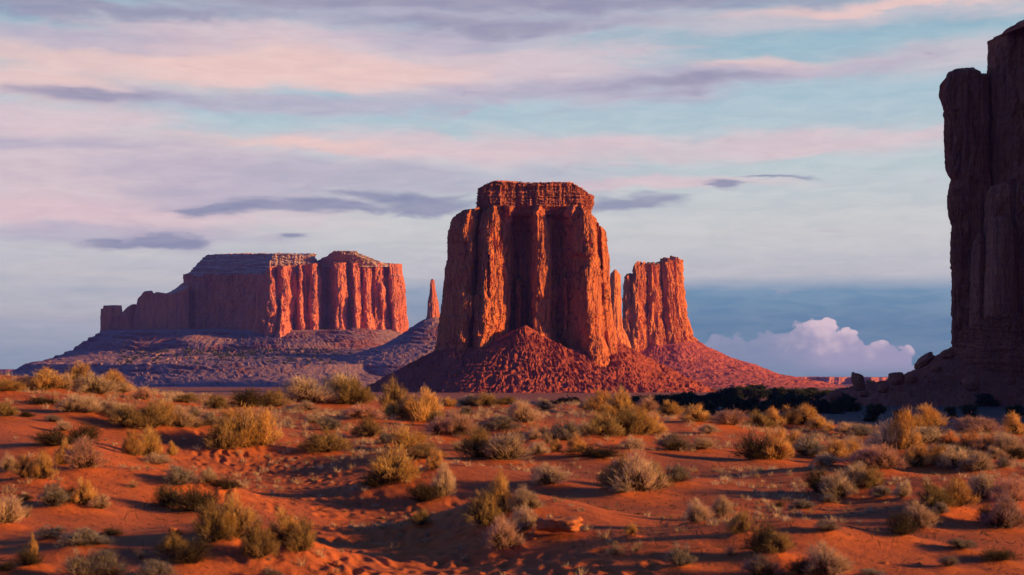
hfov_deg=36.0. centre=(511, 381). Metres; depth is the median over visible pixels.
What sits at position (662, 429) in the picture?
rabbitbrush
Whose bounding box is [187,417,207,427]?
grass tuft
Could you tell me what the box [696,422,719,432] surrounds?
sagebrush
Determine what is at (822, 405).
juniper tree
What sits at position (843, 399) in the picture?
juniper tree
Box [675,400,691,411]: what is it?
juniper tree
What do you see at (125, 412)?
rabbitbrush
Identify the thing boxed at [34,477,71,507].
sagebrush
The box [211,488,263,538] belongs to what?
rabbitbrush
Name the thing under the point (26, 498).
dry shrub
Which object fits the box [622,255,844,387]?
butte
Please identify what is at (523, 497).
sagebrush
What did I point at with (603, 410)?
rabbitbrush
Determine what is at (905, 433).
rabbitbrush
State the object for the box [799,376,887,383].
hills
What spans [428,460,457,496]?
sagebrush
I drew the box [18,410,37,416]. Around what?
dry shrub
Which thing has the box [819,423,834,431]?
rabbitbrush
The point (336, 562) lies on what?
stone
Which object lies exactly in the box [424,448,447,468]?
rabbitbrush
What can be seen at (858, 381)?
boulder
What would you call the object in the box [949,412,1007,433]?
sagebrush
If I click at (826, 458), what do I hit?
sagebrush
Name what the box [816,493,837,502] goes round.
sagebrush
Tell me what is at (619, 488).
sagebrush
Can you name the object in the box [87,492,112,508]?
sagebrush
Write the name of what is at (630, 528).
rabbitbrush
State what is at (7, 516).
sagebrush
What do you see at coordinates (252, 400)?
dry shrub
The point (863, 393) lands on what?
boulder
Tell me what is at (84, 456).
sagebrush
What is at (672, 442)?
sagebrush
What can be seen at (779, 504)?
dry shrub
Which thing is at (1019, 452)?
dry shrub
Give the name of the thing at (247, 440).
rabbitbrush
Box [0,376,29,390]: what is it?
rabbitbrush
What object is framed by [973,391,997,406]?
juniper tree
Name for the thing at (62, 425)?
sagebrush
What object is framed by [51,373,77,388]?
sagebrush
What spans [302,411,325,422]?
sagebrush
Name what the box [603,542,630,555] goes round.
grass tuft
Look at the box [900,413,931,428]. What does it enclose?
rabbitbrush
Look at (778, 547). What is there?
rabbitbrush
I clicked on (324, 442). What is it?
rabbitbrush
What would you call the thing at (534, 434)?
sagebrush
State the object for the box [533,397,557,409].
sagebrush
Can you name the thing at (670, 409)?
rabbitbrush
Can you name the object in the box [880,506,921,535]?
dry shrub
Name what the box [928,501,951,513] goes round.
sagebrush
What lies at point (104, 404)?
sagebrush
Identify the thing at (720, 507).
sagebrush
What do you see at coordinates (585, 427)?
sagebrush
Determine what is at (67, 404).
sagebrush
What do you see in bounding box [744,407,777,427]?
rabbitbrush
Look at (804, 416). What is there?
rabbitbrush
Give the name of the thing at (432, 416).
rabbitbrush
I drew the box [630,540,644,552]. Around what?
grass tuft
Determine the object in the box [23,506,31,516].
grass tuft
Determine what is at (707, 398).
juniper tree
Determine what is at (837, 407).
juniper tree
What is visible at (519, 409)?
sagebrush
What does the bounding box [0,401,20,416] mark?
rabbitbrush
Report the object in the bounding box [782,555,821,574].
dry shrub
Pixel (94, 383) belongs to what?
sagebrush
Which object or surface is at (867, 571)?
sagebrush
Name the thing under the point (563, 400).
juniper tree
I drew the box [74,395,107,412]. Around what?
sagebrush
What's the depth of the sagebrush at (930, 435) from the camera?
34.21 m
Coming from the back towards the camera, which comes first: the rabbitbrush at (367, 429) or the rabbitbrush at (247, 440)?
the rabbitbrush at (367, 429)
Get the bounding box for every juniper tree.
[555,396,569,403]
[566,394,581,402]
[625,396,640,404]
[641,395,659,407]
[655,394,672,408]
[668,393,686,407]
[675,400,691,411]
[680,391,696,395]
[684,393,704,400]
[686,398,711,414]
[690,399,719,414]
[696,395,710,400]
[703,401,719,414]
[708,390,726,407]
[719,387,737,396]
[721,393,743,409]
[729,386,747,398]
[729,397,748,413]
[740,402,754,413]
[741,386,761,397]
[745,395,760,405]
[746,384,767,389]
[747,403,774,412]
[752,388,772,398]
[758,399,783,411]
[765,392,781,400]
[769,386,787,393]
[774,395,793,411]
[784,393,808,409]
[785,388,801,395]
[793,387,806,395]
[793,393,810,408]
[795,386,815,398]
[800,398,815,411]
[807,390,820,397]
[812,389,832,398]
[813,398,830,413]
[827,398,847,413]
[836,396,858,402]
[843,400,862,411]
[858,403,886,421]
[892,408,907,420]
[943,406,958,417]
[958,403,978,420]
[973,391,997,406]
[1004,403,1023,418]
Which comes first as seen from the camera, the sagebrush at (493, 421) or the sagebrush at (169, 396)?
the sagebrush at (493, 421)
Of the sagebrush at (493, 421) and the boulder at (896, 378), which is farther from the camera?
the boulder at (896, 378)
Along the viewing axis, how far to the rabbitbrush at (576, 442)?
24.93 m
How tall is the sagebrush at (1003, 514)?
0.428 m
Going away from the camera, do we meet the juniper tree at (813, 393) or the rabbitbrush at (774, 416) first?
the rabbitbrush at (774, 416)
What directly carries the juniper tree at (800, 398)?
on the ground at (371, 553)
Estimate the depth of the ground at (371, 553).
17.46 m
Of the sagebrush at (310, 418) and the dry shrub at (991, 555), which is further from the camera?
the sagebrush at (310, 418)
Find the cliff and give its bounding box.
[818,20,1023,406]
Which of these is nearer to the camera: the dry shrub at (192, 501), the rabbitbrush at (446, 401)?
the dry shrub at (192, 501)
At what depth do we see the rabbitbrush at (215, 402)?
34.28 m
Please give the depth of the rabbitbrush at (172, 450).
23.74 m
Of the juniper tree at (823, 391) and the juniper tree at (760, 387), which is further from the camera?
the juniper tree at (760, 387)
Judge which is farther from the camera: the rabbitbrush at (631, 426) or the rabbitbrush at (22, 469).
the rabbitbrush at (631, 426)
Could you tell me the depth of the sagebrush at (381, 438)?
26.59 m
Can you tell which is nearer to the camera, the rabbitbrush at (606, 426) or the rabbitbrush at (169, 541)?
the rabbitbrush at (169, 541)
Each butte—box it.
[360,180,716,392]
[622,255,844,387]
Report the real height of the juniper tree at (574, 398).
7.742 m
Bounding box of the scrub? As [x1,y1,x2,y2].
[115,346,357,364]
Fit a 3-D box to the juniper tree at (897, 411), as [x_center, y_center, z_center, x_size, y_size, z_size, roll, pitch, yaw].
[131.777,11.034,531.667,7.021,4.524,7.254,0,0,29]
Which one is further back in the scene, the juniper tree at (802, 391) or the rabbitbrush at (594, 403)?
the juniper tree at (802, 391)
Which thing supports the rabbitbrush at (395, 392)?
on the ground at (371, 553)
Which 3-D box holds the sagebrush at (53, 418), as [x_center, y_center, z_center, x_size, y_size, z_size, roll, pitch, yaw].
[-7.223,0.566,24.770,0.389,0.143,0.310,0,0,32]
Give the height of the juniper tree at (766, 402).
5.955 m
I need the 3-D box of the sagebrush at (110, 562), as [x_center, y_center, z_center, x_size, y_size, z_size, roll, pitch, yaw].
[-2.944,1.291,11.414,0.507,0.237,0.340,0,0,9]
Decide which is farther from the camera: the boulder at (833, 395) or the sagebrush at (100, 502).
the boulder at (833, 395)
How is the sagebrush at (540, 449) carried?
on the ground at (371, 553)
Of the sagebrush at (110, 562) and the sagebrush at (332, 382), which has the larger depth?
the sagebrush at (332, 382)
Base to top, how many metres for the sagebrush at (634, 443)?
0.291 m
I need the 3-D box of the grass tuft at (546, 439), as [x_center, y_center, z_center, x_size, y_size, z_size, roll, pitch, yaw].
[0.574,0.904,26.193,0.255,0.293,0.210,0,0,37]
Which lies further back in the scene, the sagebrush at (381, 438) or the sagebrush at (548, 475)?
the sagebrush at (381, 438)
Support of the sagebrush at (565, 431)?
on the ground at (371, 553)
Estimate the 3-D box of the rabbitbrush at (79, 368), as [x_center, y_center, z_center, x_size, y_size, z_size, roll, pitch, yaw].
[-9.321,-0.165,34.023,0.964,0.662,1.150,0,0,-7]
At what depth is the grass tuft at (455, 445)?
25.70 m
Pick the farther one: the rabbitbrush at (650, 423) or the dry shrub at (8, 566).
the rabbitbrush at (650, 423)
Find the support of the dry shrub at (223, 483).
on the ground at (371, 553)
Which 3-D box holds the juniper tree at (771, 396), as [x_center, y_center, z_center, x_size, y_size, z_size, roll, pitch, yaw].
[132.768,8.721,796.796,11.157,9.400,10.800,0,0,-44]
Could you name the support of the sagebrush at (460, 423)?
on the ground at (371, 553)
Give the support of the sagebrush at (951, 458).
on the ground at (371, 553)
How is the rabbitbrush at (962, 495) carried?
on the ground at (371, 553)
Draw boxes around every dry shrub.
[0,560,17,570]
[10,541,48,566]
[13,492,34,500]
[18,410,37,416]
[26,395,59,403]
[29,427,87,446]
[60,418,104,443]
[63,486,81,501]
[100,527,127,535]
[145,478,187,506]
[154,537,220,565]
[162,477,226,512]
[169,529,183,534]
[209,477,244,489]
[224,382,269,406]
[354,466,393,487]
[396,473,448,502]
[538,427,549,437]
[557,441,629,457]
[727,427,773,459]
[731,517,781,553]
[769,498,787,507]
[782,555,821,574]
[798,463,836,493]
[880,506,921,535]
[971,503,998,522]
[972,545,1023,561]
[1005,445,1023,459]
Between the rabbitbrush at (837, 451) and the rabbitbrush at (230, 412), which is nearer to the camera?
the rabbitbrush at (837, 451)
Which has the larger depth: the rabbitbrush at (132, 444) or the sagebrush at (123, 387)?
the sagebrush at (123, 387)
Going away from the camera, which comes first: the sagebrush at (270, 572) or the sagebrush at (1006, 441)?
the sagebrush at (270, 572)
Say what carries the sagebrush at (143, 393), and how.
on the ground at (371, 553)
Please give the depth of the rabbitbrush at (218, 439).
24.65 m
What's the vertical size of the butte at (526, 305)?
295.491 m
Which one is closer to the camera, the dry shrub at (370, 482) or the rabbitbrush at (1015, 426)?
the dry shrub at (370, 482)
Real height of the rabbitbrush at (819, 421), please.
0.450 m
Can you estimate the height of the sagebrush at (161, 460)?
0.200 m
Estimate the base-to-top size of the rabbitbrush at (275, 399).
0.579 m
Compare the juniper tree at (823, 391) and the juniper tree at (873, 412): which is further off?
the juniper tree at (823, 391)
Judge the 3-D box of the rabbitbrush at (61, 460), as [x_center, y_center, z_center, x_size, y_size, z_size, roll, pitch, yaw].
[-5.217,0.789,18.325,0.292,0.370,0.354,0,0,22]
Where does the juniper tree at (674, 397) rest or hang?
on the ground at (371, 553)
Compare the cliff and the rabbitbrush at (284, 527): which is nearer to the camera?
the rabbitbrush at (284, 527)
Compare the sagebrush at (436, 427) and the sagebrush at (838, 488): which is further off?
the sagebrush at (436, 427)
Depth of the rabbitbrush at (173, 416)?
25.74 m
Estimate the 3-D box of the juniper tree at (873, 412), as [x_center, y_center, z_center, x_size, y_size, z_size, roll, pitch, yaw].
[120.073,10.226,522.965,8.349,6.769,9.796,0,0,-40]
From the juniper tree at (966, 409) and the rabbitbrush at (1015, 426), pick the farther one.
the juniper tree at (966, 409)
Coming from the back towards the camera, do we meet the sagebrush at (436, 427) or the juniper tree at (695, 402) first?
the juniper tree at (695, 402)
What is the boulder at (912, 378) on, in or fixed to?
on the ground at (371, 553)
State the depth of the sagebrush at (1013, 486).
16.79 m
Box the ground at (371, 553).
[0,375,1023,574]
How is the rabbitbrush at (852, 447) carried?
on the ground at (371, 553)
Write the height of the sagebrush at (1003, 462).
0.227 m
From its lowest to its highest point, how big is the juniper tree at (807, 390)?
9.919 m
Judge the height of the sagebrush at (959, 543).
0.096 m
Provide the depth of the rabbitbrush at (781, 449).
26.39 m
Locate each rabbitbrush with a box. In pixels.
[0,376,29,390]
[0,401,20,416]
[7,453,34,477]
[20,366,70,389]
[27,532,38,555]
[29,449,60,479]
[52,437,75,464]
[57,359,94,387]
[70,476,100,504]
[100,368,133,388]
[105,401,152,427]
[120,426,144,455]
[124,397,174,428]
[135,423,164,456]
[152,529,189,552]
[158,398,179,424]
[165,441,177,455]
[174,393,204,401]
[189,491,239,543]
[197,413,242,448]
[202,393,231,408]
[210,402,272,448]
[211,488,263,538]
[220,407,238,417]
[236,512,281,559]
[245,407,282,446]
[260,386,295,406]
[264,504,299,542]
[282,509,317,552]
[288,421,360,452]
[328,373,377,404]
[349,415,385,436]
[363,438,422,483]
[376,372,415,412]
[380,423,433,449]
[384,399,400,417]
[393,396,413,417]
[400,386,443,421]
[400,439,452,458]
[406,507,432,524]
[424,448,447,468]
[425,409,444,422]
[440,396,456,406]
[453,423,497,459]
[458,486,505,524]
[465,392,502,404]
[485,468,519,512]
[495,396,521,403]
[546,437,562,450]
[565,432,588,451]
[584,387,613,410]
[585,409,626,437]
[593,445,630,487]
[598,402,617,415]
[606,386,638,415]
[611,403,645,435]
[623,522,638,534]
[624,402,660,435]
[647,412,668,434]
[649,458,675,489]
[656,399,685,415]
[676,403,713,421]
[723,506,760,533]
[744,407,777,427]
[759,528,795,553]
[760,422,796,460]
[762,406,787,425]
[780,404,799,423]
[782,427,803,448]
[793,401,827,424]
[805,414,829,428]
[818,438,851,459]
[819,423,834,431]
[844,437,864,458]
[851,467,885,488]
[882,407,922,449]
[899,441,939,466]
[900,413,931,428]
[906,477,959,508]
[909,402,949,429]
[919,444,947,465]
[933,430,961,445]
[939,474,982,506]
[951,431,978,447]
[967,433,1001,449]
[1000,410,1023,434]
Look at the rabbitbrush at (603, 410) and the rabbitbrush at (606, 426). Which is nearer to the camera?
the rabbitbrush at (606, 426)
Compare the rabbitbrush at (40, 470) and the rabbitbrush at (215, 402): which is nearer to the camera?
the rabbitbrush at (40, 470)
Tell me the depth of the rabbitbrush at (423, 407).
33.32 m
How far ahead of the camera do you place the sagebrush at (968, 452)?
26.96 m
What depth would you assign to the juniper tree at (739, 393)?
1119.38 m
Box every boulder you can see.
[827,391,841,400]
[851,372,864,390]
[858,390,868,396]
[877,384,888,392]
[887,372,904,384]
[905,374,918,383]
[914,352,934,368]
[930,365,941,371]
[941,350,955,358]
[962,375,979,391]
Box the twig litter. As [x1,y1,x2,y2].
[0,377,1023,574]
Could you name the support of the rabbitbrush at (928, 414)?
on the ground at (371, 553)
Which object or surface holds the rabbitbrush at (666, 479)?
on the ground at (371, 553)
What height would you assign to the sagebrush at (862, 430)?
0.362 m
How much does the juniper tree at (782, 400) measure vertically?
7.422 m
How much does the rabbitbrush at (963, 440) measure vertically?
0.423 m
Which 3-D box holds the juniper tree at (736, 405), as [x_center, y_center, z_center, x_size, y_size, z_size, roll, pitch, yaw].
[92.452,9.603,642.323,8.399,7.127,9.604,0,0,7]
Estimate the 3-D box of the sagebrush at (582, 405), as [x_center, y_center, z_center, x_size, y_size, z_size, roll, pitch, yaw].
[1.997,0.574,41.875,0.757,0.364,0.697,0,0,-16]
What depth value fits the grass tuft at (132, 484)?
17.50 m
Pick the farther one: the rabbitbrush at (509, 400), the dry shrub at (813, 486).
the rabbitbrush at (509, 400)
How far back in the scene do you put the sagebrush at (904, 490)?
18.07 m
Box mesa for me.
[2,251,408,386]
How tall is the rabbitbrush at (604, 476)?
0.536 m
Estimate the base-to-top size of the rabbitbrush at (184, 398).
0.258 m
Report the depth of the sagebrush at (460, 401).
44.42 m
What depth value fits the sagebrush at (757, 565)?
11.51 m
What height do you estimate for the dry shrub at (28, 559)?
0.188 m
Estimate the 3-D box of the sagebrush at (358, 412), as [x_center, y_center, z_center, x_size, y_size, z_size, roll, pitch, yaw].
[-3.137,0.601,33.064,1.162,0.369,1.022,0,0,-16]
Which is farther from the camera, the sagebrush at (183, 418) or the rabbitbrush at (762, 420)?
the rabbitbrush at (762, 420)
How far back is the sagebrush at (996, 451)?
28.68 m
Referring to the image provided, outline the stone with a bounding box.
[332,560,340,565]
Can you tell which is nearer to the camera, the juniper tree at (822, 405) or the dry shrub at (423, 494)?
the dry shrub at (423, 494)
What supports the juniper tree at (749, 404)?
on the ground at (371, 553)
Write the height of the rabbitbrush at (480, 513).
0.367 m
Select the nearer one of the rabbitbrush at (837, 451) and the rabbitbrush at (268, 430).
the rabbitbrush at (268, 430)
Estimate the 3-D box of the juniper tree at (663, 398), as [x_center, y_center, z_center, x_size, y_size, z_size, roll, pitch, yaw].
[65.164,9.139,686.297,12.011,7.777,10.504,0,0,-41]
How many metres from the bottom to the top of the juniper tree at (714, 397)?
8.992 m
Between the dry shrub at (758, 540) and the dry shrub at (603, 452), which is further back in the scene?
the dry shrub at (603, 452)
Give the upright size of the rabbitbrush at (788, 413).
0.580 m
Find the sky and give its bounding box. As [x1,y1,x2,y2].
[0,0,1023,376]
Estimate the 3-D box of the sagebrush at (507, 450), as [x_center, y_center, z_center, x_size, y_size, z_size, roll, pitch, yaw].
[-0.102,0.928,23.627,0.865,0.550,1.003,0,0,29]
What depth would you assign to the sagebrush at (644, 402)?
42.62 m
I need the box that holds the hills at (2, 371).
[0,369,14,373]
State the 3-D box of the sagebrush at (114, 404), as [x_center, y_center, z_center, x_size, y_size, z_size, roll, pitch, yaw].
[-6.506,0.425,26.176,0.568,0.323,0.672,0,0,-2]
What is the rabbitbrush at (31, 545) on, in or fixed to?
on the ground at (371, 553)
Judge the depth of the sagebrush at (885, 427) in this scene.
29.18 m
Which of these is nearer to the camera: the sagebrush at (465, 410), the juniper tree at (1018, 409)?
the sagebrush at (465, 410)
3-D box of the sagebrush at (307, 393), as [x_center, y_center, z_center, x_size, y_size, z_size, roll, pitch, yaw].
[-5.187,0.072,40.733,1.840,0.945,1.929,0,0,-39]
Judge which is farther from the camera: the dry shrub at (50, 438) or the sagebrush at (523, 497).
the dry shrub at (50, 438)
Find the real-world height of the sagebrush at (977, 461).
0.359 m
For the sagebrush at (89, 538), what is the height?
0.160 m
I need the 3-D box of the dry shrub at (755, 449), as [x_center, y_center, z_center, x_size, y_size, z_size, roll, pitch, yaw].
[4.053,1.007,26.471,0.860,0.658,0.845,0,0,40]
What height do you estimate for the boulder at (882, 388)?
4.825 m
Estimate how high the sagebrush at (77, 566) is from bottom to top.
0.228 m
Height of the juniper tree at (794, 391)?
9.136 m
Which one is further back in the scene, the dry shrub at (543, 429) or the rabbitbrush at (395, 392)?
the rabbitbrush at (395, 392)
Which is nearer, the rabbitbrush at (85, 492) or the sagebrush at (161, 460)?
the rabbitbrush at (85, 492)
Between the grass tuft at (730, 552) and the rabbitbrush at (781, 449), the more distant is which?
the rabbitbrush at (781, 449)
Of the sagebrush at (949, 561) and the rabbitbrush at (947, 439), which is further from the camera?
the rabbitbrush at (947, 439)
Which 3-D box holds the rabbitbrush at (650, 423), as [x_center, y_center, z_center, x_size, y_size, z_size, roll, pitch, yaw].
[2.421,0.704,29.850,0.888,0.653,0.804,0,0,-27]
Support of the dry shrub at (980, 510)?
on the ground at (371, 553)
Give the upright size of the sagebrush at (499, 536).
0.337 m
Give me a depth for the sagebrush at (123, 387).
34.25 m
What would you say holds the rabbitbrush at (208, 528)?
on the ground at (371, 553)
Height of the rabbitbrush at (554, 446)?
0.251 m
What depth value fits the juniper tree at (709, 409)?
626.23 m
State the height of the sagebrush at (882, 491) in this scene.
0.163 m
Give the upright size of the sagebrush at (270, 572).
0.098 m
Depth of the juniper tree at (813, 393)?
1098.07 m
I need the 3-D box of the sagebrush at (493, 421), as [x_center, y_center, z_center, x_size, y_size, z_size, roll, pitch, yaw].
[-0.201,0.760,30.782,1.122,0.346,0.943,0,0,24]
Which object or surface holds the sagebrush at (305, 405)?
on the ground at (371, 553)
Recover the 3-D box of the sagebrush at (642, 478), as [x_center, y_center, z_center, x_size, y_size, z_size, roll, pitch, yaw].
[1.468,1.022,18.664,0.766,0.617,0.735,0,0,22]
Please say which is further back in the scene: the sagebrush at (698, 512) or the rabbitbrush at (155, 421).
the rabbitbrush at (155, 421)
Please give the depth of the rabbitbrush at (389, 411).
33.78 m
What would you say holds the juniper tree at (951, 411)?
on the ground at (371, 553)
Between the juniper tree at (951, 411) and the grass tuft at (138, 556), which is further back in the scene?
the juniper tree at (951, 411)
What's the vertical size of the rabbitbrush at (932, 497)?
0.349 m
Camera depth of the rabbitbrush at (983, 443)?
31.33 m
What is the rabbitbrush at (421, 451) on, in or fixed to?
on the ground at (371, 553)
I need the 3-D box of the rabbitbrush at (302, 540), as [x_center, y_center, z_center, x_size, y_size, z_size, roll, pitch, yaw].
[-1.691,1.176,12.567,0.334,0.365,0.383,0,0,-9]
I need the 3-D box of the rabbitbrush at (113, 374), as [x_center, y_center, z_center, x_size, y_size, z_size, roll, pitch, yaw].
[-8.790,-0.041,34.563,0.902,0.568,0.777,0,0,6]
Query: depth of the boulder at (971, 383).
797.59 m
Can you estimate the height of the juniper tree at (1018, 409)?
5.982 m
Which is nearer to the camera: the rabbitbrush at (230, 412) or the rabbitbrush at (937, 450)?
the rabbitbrush at (937, 450)
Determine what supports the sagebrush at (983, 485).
on the ground at (371, 553)
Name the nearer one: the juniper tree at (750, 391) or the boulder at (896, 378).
the boulder at (896, 378)
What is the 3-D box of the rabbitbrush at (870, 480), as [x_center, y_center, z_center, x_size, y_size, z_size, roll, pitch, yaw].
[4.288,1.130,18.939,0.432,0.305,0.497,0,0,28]
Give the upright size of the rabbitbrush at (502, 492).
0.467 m
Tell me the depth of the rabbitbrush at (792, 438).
29.28 m
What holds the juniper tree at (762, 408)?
on the ground at (371, 553)
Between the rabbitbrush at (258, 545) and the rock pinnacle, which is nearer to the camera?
the rabbitbrush at (258, 545)
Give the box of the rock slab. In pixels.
[535,516,582,532]
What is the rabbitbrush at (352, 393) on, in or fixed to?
on the ground at (371, 553)
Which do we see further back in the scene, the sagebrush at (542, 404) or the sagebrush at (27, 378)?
the sagebrush at (542, 404)
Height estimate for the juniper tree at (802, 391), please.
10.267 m
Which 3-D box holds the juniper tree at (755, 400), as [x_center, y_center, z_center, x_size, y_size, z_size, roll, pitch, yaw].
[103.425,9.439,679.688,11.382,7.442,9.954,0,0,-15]
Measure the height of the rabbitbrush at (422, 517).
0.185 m
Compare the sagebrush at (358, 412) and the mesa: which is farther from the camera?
the mesa
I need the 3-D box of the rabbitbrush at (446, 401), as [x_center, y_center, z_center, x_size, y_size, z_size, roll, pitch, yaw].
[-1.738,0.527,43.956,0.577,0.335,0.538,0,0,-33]
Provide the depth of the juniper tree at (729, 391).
925.09 m
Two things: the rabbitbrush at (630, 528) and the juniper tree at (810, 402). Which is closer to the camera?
the rabbitbrush at (630, 528)
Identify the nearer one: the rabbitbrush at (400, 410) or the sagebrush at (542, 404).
the rabbitbrush at (400, 410)
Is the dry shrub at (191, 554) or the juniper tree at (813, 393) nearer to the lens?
the dry shrub at (191, 554)
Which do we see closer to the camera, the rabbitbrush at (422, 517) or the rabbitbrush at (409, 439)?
the rabbitbrush at (422, 517)
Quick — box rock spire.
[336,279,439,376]
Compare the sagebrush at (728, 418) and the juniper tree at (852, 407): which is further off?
the juniper tree at (852, 407)
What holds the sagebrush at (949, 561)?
on the ground at (371, 553)
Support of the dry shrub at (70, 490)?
on the ground at (371, 553)
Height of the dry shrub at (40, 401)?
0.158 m
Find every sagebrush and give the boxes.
[0,452,20,470]
[0,488,27,524]
[13,375,32,385]
[30,524,68,537]
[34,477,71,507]
[44,414,64,421]
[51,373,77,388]
[53,419,72,430]
[54,391,91,411]
[54,525,120,545]
[54,546,107,574]
[60,432,105,468]
[73,371,122,393]
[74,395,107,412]
[80,546,132,574]
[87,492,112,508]
[95,400,112,411]
[105,399,135,415]
[111,380,134,392]
[125,556,182,574]
[130,384,152,399]
[139,451,177,464]
[160,463,200,485]
[162,393,176,400]
[164,404,199,427]
[188,405,201,417]
[195,465,221,482]
[198,411,221,424]
[258,566,284,574]
[271,373,341,401]
[285,400,322,410]
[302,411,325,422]
[306,415,345,429]
[314,364,360,399]
[337,403,386,418]
[374,431,394,443]
[419,415,451,433]
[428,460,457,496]
[439,407,478,435]
[454,406,474,414]
[456,393,479,404]
[475,413,523,429]
[475,514,527,549]
[481,429,536,460]
[501,398,546,422]
[506,482,545,509]
[506,504,538,531]
[522,427,543,439]
[526,440,550,453]
[529,461,576,484]
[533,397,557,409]
[540,415,586,440]
[575,397,591,409]
[575,419,595,433]
[605,442,670,492]
[608,483,633,492]
[617,434,648,448]
[631,393,660,411]
[651,432,696,450]
[659,542,699,566]
[662,462,694,482]
[680,498,717,522]
[686,436,717,449]
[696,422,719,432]
[708,495,734,514]
[710,407,750,424]
[738,552,786,574]
[787,497,816,508]
[792,431,825,456]
[801,539,861,574]
[810,451,843,465]
[813,518,842,531]
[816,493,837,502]
[817,468,858,497]
[832,422,853,433]
[834,457,868,488]
[835,441,883,465]
[842,423,877,436]
[851,567,887,574]
[861,416,912,449]
[867,484,891,497]
[869,441,907,468]
[890,478,913,496]
[902,498,942,528]
[910,424,960,442]
[926,442,977,459]
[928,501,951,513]
[934,443,972,468]
[935,554,960,566]
[945,536,981,549]
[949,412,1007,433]
[953,450,1000,470]
[964,465,1003,498]
[977,487,1023,528]
[984,446,1010,459]
[986,429,1023,451]
[987,470,1023,502]
[993,455,1011,467]
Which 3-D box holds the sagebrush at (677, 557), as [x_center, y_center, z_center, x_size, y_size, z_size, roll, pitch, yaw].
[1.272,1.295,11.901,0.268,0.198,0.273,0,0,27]
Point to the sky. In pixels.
(790, 153)
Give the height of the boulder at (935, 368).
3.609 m
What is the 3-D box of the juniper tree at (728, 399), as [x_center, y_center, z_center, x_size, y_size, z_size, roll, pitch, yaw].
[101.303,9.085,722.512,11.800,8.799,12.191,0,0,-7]
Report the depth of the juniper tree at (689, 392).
916.12 m
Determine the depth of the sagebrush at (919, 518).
15.29 m
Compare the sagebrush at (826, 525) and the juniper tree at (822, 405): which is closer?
the sagebrush at (826, 525)
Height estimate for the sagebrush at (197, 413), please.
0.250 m
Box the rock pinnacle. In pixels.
[610,269,630,347]
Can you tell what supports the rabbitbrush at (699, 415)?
on the ground at (371, 553)
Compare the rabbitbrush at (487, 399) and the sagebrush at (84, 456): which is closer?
the sagebrush at (84, 456)
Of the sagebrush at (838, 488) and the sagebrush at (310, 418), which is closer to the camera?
the sagebrush at (838, 488)
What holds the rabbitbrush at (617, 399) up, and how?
on the ground at (371, 553)
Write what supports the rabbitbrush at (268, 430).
on the ground at (371, 553)
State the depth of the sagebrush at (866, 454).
21.56 m
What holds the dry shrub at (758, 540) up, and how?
on the ground at (371, 553)
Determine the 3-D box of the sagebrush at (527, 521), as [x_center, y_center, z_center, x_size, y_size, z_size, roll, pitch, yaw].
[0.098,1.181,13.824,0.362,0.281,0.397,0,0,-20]
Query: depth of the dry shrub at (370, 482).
19.62 m
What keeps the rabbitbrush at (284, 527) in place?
on the ground at (371, 553)
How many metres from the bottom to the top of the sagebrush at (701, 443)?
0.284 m
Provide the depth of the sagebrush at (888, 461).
21.42 m
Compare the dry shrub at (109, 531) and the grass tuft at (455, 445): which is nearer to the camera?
the dry shrub at (109, 531)
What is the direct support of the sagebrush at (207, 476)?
on the ground at (371, 553)
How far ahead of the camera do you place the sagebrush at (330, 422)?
29.45 m
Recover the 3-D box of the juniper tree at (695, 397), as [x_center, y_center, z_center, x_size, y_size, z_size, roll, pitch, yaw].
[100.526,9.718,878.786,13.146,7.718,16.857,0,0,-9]
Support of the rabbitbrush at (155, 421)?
on the ground at (371, 553)
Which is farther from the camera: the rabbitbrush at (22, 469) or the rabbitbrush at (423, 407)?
the rabbitbrush at (423, 407)
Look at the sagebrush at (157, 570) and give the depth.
11.41 m
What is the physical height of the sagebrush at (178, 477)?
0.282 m
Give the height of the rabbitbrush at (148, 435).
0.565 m
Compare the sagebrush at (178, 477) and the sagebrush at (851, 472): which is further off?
the sagebrush at (851, 472)
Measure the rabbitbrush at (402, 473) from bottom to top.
0.565 m
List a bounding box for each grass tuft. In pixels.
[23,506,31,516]
[126,479,139,487]
[135,549,145,558]
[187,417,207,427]
[446,441,465,449]
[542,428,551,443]
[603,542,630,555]
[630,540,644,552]
[723,543,737,555]
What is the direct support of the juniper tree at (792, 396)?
on the ground at (371, 553)
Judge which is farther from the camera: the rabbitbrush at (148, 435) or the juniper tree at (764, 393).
the juniper tree at (764, 393)
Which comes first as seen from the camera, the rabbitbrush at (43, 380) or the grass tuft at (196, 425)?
the grass tuft at (196, 425)
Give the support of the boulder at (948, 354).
on the cliff
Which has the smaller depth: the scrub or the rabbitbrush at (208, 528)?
the rabbitbrush at (208, 528)
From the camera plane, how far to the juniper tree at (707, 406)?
627.81 m
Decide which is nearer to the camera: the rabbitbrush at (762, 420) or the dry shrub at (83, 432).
the dry shrub at (83, 432)
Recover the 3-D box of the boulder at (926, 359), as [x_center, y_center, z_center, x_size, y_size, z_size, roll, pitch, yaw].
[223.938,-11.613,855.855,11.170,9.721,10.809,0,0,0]
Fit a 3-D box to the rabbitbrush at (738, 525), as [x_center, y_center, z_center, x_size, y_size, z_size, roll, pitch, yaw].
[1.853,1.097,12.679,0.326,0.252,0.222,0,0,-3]

